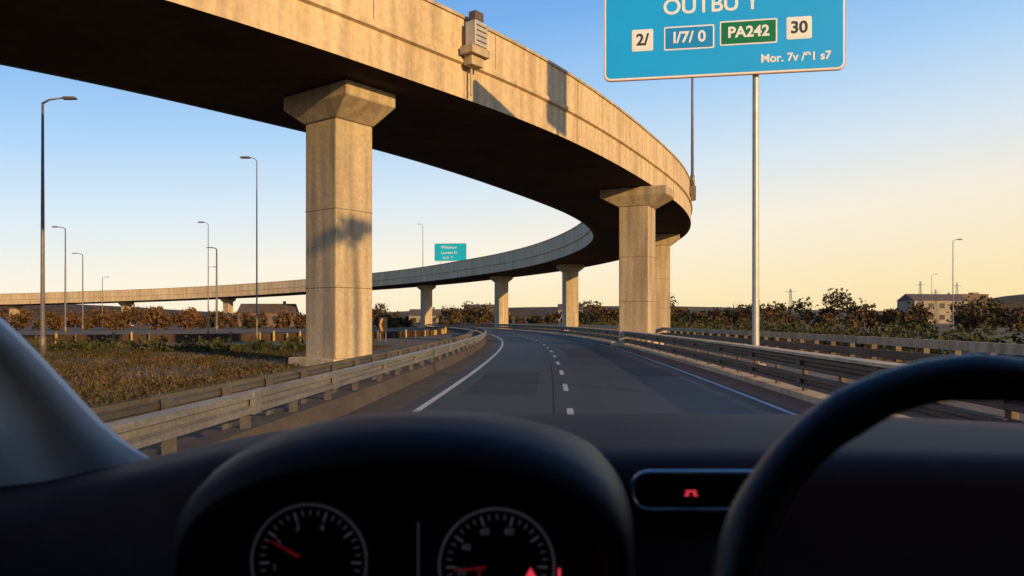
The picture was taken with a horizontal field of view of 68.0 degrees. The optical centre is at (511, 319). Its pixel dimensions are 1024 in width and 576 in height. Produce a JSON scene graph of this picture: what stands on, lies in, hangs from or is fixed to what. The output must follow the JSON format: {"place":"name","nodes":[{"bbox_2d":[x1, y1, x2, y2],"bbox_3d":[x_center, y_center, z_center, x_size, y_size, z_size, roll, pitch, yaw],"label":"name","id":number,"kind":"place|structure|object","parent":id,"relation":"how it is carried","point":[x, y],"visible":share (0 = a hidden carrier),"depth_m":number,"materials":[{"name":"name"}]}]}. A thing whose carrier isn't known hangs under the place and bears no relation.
{"place":"outdoors","nodes":[
{"label":"outdoors","id":0,"kind":"place"},
{"bbox_2d":[0,304,233,317],"bbox_3d":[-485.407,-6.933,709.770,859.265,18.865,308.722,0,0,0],"label":"hill","id":1,"kind":"structure","parent":0,"point":[73,308],"depth_m":652.98,"materials":[{"name":"green plant"}]},
{"bbox_2d":[464,303,494,309],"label":"roof","id":2,"kind":"structure","parent":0,"point":[489,305],"depth_m":288.98,"materials":[{"name":"brick"}]},
{"bbox_2d":[0,0,1023,314],"label":"sky","id":3,"kind":"structure","parent":0,"point":[871,169],"materials":[{"name":"blue"}]},
{"bbox_2d":[2,306,1023,451],"bbox_3d":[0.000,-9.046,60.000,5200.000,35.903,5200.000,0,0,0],"label":"ground","id":4,"kind":"structure","parent":0,"point":[399,343],"depth_m":79.63,"materials":[{"name":"plant"}]},
{"bbox_2d":[39,96,76,355],"bbox_3d":[-21.270,-4.385,35.600,1.744,12.170,0.300,0,0,0],"label":"street lamp","id":5,"kind":"object","parent":4,"relation":"on","point":[42,344],"visible":0.98,"depth_m":35.54,"materials":[{"name":"grey metal"}]},
{"bbox_2d":[52,226,66,334],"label":"street lamp","id":6,"kind":"object","parent":4,"relation":"on","point":[65,330],"visible":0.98,"depth_m":83.94,"materials":[{"name":"grey metal"}]},
{"bbox_2d":[72,253,83,330],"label":"street lamp","id":7,"kind":"object","parent":4,"relation":"on","point":[82,294],"visible":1,"depth_m":114.92,"materials":[{"name":"grey metal"}]},
{"bbox_2d":[7,307,194,329],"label":"distant trees","id":8,"kind":"object","parent":4,"relation":"on","point":[156,318],"visible":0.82,"depth_m":133.12,"materials":[{"name":"brown plant"}]},
{"bbox_2d":[102,277,103,326],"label":"street lamp","id":9,"kind":"object","parent":4,"relation":"on","point":[102,298],"visible":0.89,"depth_m":177.94,"materials":[{"name":"grey metal"}]},
{"bbox_2d":[45,304,305,326],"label":"distant trees","id":10,"kind":"object","parent":4,"relation":"on","point":[73,320],"visible":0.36,"depth_m":181.78,"materials":[{"name":"brown plant"}]},
{"bbox_2d":[0,305,375,324],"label":"distant trees","id":11,"kind":"object","parent":4,"relation":"on","point":[3,313],"visible":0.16,"depth_m":278.87,"materials":[{"name":"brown plant"}]},
{"bbox_2d":[27,334,374,351],"bbox_3d":[-39.807,1.603,44.517,62.315,1.623,12.730,0,0,-4],"label":"shrub strip","id":12,"kind":"object","parent":4,"relation":"on","point":[203,345],"visible":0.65,"depth_m":43.41,"materials":[{"name":"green plant"}]},
{"bbox_2d":[198,221,208,333],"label":"street lamp","id":13,"kind":"object","parent":4,"relation":"on","point":[208,275],"visible":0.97,"depth_m":79.97,"materials":[{"name":"grey metal"}]},
{"bbox_2d":[207,247,217,331],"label":"street lamp","id":14,"kind":"object","parent":4,"relation":"on","point":[216,323],"visible":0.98,"depth_m":107.90,"materials":[{"name":"grey metal"}]},
{"bbox_2d":[21,326,443,342],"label":"kerb wall","id":15,"kind":"structure","parent":4,"relation":"on","point":[180,337],"depth_m":60.30,"materials":[{"name":"concrete"}]},
{"bbox_2d":[35,325,446,342],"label":"bollard row","id":16,"kind":"object","parent":4,"relation":"on","point":[434,332],"visible":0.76,"depth_m":62.62,"materials":[{"name":"plastic"}]},
{"bbox_2d":[240,156,257,339],"bbox_3d":[-17.312,-4.535,50.000,1.180,12.470,0.245,0,0,0],"label":"street lamp","id":17,"kind":"object","parent":4,"relation":"on","point":[244,157],"visible":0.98,"depth_m":49.97,"materials":[{"name":"grey metal"}]},
{"bbox_2d":[236,301,298,326],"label":"house","id":18,"kind":"structure","parent":4,"relation":"on","point":[269,311],"depth_m":202.84,"materials":[{"name":"brick"}]},
{"bbox_2d":[240,316,277,321],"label":"windows","id":19,"kind":"structure","parent":18,"relation":"in","point":[275,317],"depth_m":201.57,"materials":[{"name":"clear glass"}]},
{"bbox_2d":[89,328,472,449],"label":"guardrail","id":20,"kind":"object","parent":4,"relation":"on","point":[113,412],"visible":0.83,"depth_m":12.15,"materials":[{"name":"metal"}]},
{"bbox_2d":[141,326,497,454],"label":"road shoulder","id":21,"kind":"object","parent":4,"relation":"on","point":[398,400],"visible":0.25,"depth_m":18.38},
{"bbox_2d":[146,324,486,457],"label":"plinth kerb","id":22,"kind":"structure","parent":21,"relation":"on","point":[342,403],"depth_m":13.54,"materials":[{"name":"beige concrete"}]},
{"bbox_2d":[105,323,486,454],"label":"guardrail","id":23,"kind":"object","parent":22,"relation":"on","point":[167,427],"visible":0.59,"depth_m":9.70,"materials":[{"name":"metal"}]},
{"bbox_2d":[184,308,490,328],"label":"distant trees","id":24,"kind":"object","parent":4,"relation":"on","point":[250,320],"visible":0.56,"depth_m":156.25,"materials":[{"name":"brown plant"}]},
{"bbox_2d":[0,0,692,366],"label":"highway overpass","id":25,"kind":"object","parent":4,"relation":"on","point":[346,86],"visible":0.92,"depth_m":29.04,"materials":[{"name":"concrete"}]},
{"bbox_2d":[434,243,466,263],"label":"direction sign","id":26,"kind":"object","parent":25,"relation":"on","point":[448,252],"visible":1,"depth_m":159.03,"materials":[{"name":"teal metal"}]},
{"bbox_2d":[690,78,695,200],"bbox_3d":[14.352,-16.836,64.126,2.252,13.472,0.500,0,0,0],"label":"street lamp","id":27,"kind":"object","parent":25,"relation":"on","point":[692,188],"visible":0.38,"depth_m":64.03,"materials":[{"name":"grey metal"}]},
{"bbox_2d":[379,317,386,341],"bbox_3d":[-10.200,0.738,60.032,0.660,1.925,0.116,0,0,0],"label":"chevron sign","id":28,"kind":"object","parent":4,"relation":"on","point":[382,324],"visible":1,"depth_m":59.98,"materials":[{"name":"black metal"}]},
{"bbox_2d":[409,316,438,322],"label":"walls","id":29,"kind":"structure","parent":4,"relation":"on","point":[419,317],"depth_m":258.00,"materials":[{"name":"beige concrete"}]},
{"bbox_2d":[408,307,440,315],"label":"roof","id":30,"kind":"structure","parent":29,"relation":"on","point":[417,312],"depth_m":259.75,"materials":[{"name":"brick"}]},
{"bbox_2d":[372,300,610,324],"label":"distant trees","id":31,"kind":"object","parent":4,"relation":"on","point":[469,314],"visible":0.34,"depth_m":266.04,"materials":[{"name":"green plant"}]},
{"bbox_2d":[34,338,1016,406],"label":"grass","id":32,"kind":"structure","parent":4,"relation":"on","point":[105,369],"depth_m":27.01,"materials":[{"name":"green plant"}]},
{"bbox_2d":[481,323,1023,362],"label":"roadside fence","id":33,"kind":"object","parent":4,"relation":"on","point":[897,354],"visible":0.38,"depth_m":34.35,"materials":[{"name":"metal"}]},
{"bbox_2d":[485,327,1023,420],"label":"gravel verge","id":34,"kind":"structure","parent":4,"relation":"on","point":[981,408],"depth_m":22.20,"materials":[{"name":"beige gravel"}]},
{"bbox_2d":[414,323,1023,422],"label":"guardrail","id":35,"kind":"object","parent":34,"relation":"on","point":[842,371],"visible":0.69,"depth_m":17.83,"materials":[{"name":"grey metal"}]},
{"bbox_2d":[414,322,902,368],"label":"rail coping","id":36,"kind":"object","parent":35,"relation":"on","point":[878,363],"visible":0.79,"depth_m":17.41,"materials":[{"name":"metal"}]},
{"bbox_2d":[604,0,845,365],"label":"direction sign","id":37,"kind":"object","parent":34,"relation":"on","point":[659,39],"visible":0.99,"depth_m":24.29,"materials":[{"name":"metal"}]},
{"bbox_2d":[545,315,1023,357],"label":"hedge","id":38,"kind":"object","parent":4,"relation":"on","point":[895,330],"visible":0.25,"depth_m":48.13,"materials":[{"name":"green plant"}]},
{"bbox_2d":[785,291,795,311],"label":"lattice mast","id":39,"kind":"object","parent":4,"relation":"on","point":[791,298],"visible":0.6,"depth_m":299.72,"materials":[{"name":"grey metal"}]},
{"bbox_2d":[578,287,1023,326],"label":"distant trees","id":40,"kind":"object","parent":4,"relation":"on","point":[884,318],"visible":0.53,"depth_m":193.58,"materials":[{"name":"green plant"}]},
{"bbox_2d":[670,295,1023,331],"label":"distant trees","id":41,"kind":"object","parent":4,"relation":"on","point":[974,317],"visible":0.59,"depth_m":121.37,"materials":[{"name":"green plant"}]},
{"bbox_2d":[918,281,922,305],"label":"lattice mast","id":42,"kind":"object","parent":4,"relation":"on","point":[920,293],"visible":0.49,"depth_m":319.73,"materials":[{"name":"grey metal"}]},
{"bbox_2d":[931,274,932,323],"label":"street lamp","id":43,"kind":"object","parent":4,"relation":"on","point":[931,302],"visible":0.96,"depth_m":189.99,"materials":[{"name":"grey metal"}]},
{"bbox_2d":[897,293,969,323],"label":"warehouse","id":44,"kind":"structure","parent":4,"relation":"on","point":[943,301],"depth_m":364.72,"materials":[{"name":"paint"}]},
{"bbox_2d":[917,303,965,319],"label":"windows","id":45,"kind":"structure","parent":44,"relation":"in","point":[941,305],"depth_m":363.92,"materials":[{"name":"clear glass"}]},
{"bbox_2d":[954,282,958,310],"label":"lattice mast","id":46,"kind":"object","parent":4,"relation":"on","point":[956,294],"visible":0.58,"depth_m":349.60,"materials":[{"name":"grey metal"}]},
{"bbox_2d":[952,239,962,328],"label":"street lamp","id":47,"kind":"object","parent":4,"relation":"on","point":[952,297],"visible":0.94,"depth_m":97.99,"materials":[{"name":"grey metal"}]},
{"bbox_2d":[960,292,988,313],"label":"warehouse","id":48,"kind":"structure","parent":4,"relation":"on","point":[971,295],"depth_m":415.66,"materials":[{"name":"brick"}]},
{"bbox_3d":[0.180,0.247,-0.198,1.890,1.205,2.905,0,0,0],"label":"body shell","id":49,"kind":"object","parent":4,"relation":"on","visible":0},
{"bbox_2d":[0,414,1023,575],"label":"dashboard","id":50,"kind":"object","parent":49,"relation":"attached to","point":[894,496],"visible":0.55,"depth_m":0.75,"materials":[{"name":"plastic"}]},
{"bbox_2d":[0,317,148,485],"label":"pillar","id":51,"kind":"structure","parent":50,"relation":"on","point":[53,426],"depth_m":0.86,"materials":[{"name":"grey plastic"}]},
{"bbox_2d":[367,522,418,575],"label":"trip display","id":52,"kind":"object","parent":50,"relation":"attached to","point":[385,554],"visible":1,"depth_m":0.70},
{"bbox_2d":[171,411,635,575],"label":"instrument hood","id":53,"kind":"object","parent":50,"relation":"attached to","point":[575,479],"visible":1,"depth_m":0.61,"materials":[{"name":"plastic"}]},
{"bbox_2d":[250,503,366,575],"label":"tachometer","id":54,"kind":"object","parent":53,"relation":"attached to","point":[308,562],"visible":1,"depth_m":0.70},
{"bbox_2d":[438,507,555,575],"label":"speedometer","id":55,"kind":"object","parent":53,"relation":"attached to","point":[496,564],"visible":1,"depth_m":0.70},
{"bbox_2d":[505,528,513,534],"bbox_3d":[-0.003,0.196,0.702,0.008,0.006,0.001,0,0,0],"label":"gauge digit","id":56,"kind":"object","parent":55,"relation":"attached to","point":[509,531],"visible":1,"depth_m":0.70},
{"bbox_2d":[243,484,593,575],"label":"cluster face","id":57,"kind":"object","parent":50,"relation":"attached to","point":[437,512],"depth_m":0.71},
{"bbox_2d":[478,567,559,575],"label":"warning light","id":58,"kind":"object","parent":57,"relation":"attached to","point":[530,573],"visible":1,"depth_m":0.69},
{"bbox_2d":[629,470,752,512],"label":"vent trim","id":59,"kind":"structure","parent":50,"relation":"attached to","point":[636,504],"depth_m":0.73,"materials":[{"name":"black plastic"}]},
{"bbox_2d":[678,488,701,500],"bbox_3d":[0.172,0.168,0.733,0.022,0.012,0.007,0,0,0],"label":"warning light","id":60,"kind":"object","parent":59,"relation":"attached to","point":[690,494],"visible":1,"depth_m":0.73,"materials":[{"name":"red plastic"}]},
{"bbox_2d":[635,476,748,506],"bbox_3d":[0.187,0.166,0.742,0.142,0.036,0.008,0,0,0],"label":"vent recess","id":61,"kind":"object","parent":59,"relation":"in","point":[639,490],"visible":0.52,"depth_m":0.74,"materials":[{"name":"black plastic"}]},
{"bbox_2d":[641,479,746,502],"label":"vent slats","id":62,"kind":"object","parent":61,"relation":"in","point":[678,487],"visible":0.64,"depth_m":0.73,"materials":[{"name":"black plastic"}]},
{"bbox_2d":[709,353,1023,575],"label":"steering wheel","id":63,"kind":"object","parent":50,"relation":"attached to","point":[804,447],"visible":1,"depth_m":0.48,"materials":[{"name":"leather"}]},
{"bbox_2d":[557,302,583,309],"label":"roof","id":64,"kind":"structure","parent":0,"point":[560,307],"depth_m":282.72,"materials":[{"name":"brick"}]},
{"bbox_2d":[375,307,804,317],"bbox_3d":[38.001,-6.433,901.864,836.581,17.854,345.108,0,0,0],"label":"hill","id":65,"kind":"structure","parent":0,"point":[535,311],"depth_m":851.93,"materials":[{"name":"green plant"}]},
{"bbox_2d":[398,326,802,414],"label":"road","id":66,"kind":"structure","parent":0,"point":[604,386],"depth_m":18.58,"materials":[{"name":"grey asphalt"}]},
{"bbox_2d":[492,331,554,413],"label":"tar seam","id":67,"kind":"object","parent":66,"relation":"on","point":[552,380],"visible":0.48,"depth_m":20.79,"materials":[{"name":"black asphalt"}]},
{"bbox_2d":[462,337,679,394],"bbox_3d":[2.073,1.698,46.415,6.449,0.001,58.434,0,0,0],"label":"asphalt patch","id":68,"kind":"object","parent":66,"relation":"on","point":[505,383],"visible":0.94,"depth_m":22.82,"materials":[{"name":"grey asphalt"}]},
{"bbox_2d":[413,328,795,413],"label":"road marking","id":69,"kind":"object","parent":66,"relation":"on","point":[439,395],"visible":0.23,"depth_m":19.35,"materials":[{"name":"paint"}]},
{"bbox_2d":[415,325,911,417],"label":"plinth kerb","id":70,"kind":"structure","parent":66,"relation":"on","point":[814,397],"depth_m":21.76,"materials":[{"name":"concrete"}]},
{"bbox_2d":[484,328,815,414],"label":"road shoulder","id":71,"kind":"object","parent":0,"point":[803,407],"visible":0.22,"depth_m":20.29},
{"bbox_2d":[932,290,938,323],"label":"lattice mast","id":72,"kind":"object","parent":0,"point":[937,309],"visible":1,"depth_m":329.48,"materials":[{"name":"grey metal"}]},
{"bbox_2d":[874,294,1023,315],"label":"hill","id":73,"kind":"structure","parent":0,"point":[1015,300],"depth_m":480.44,"materials":[{"name":"green plant"}]}
]}

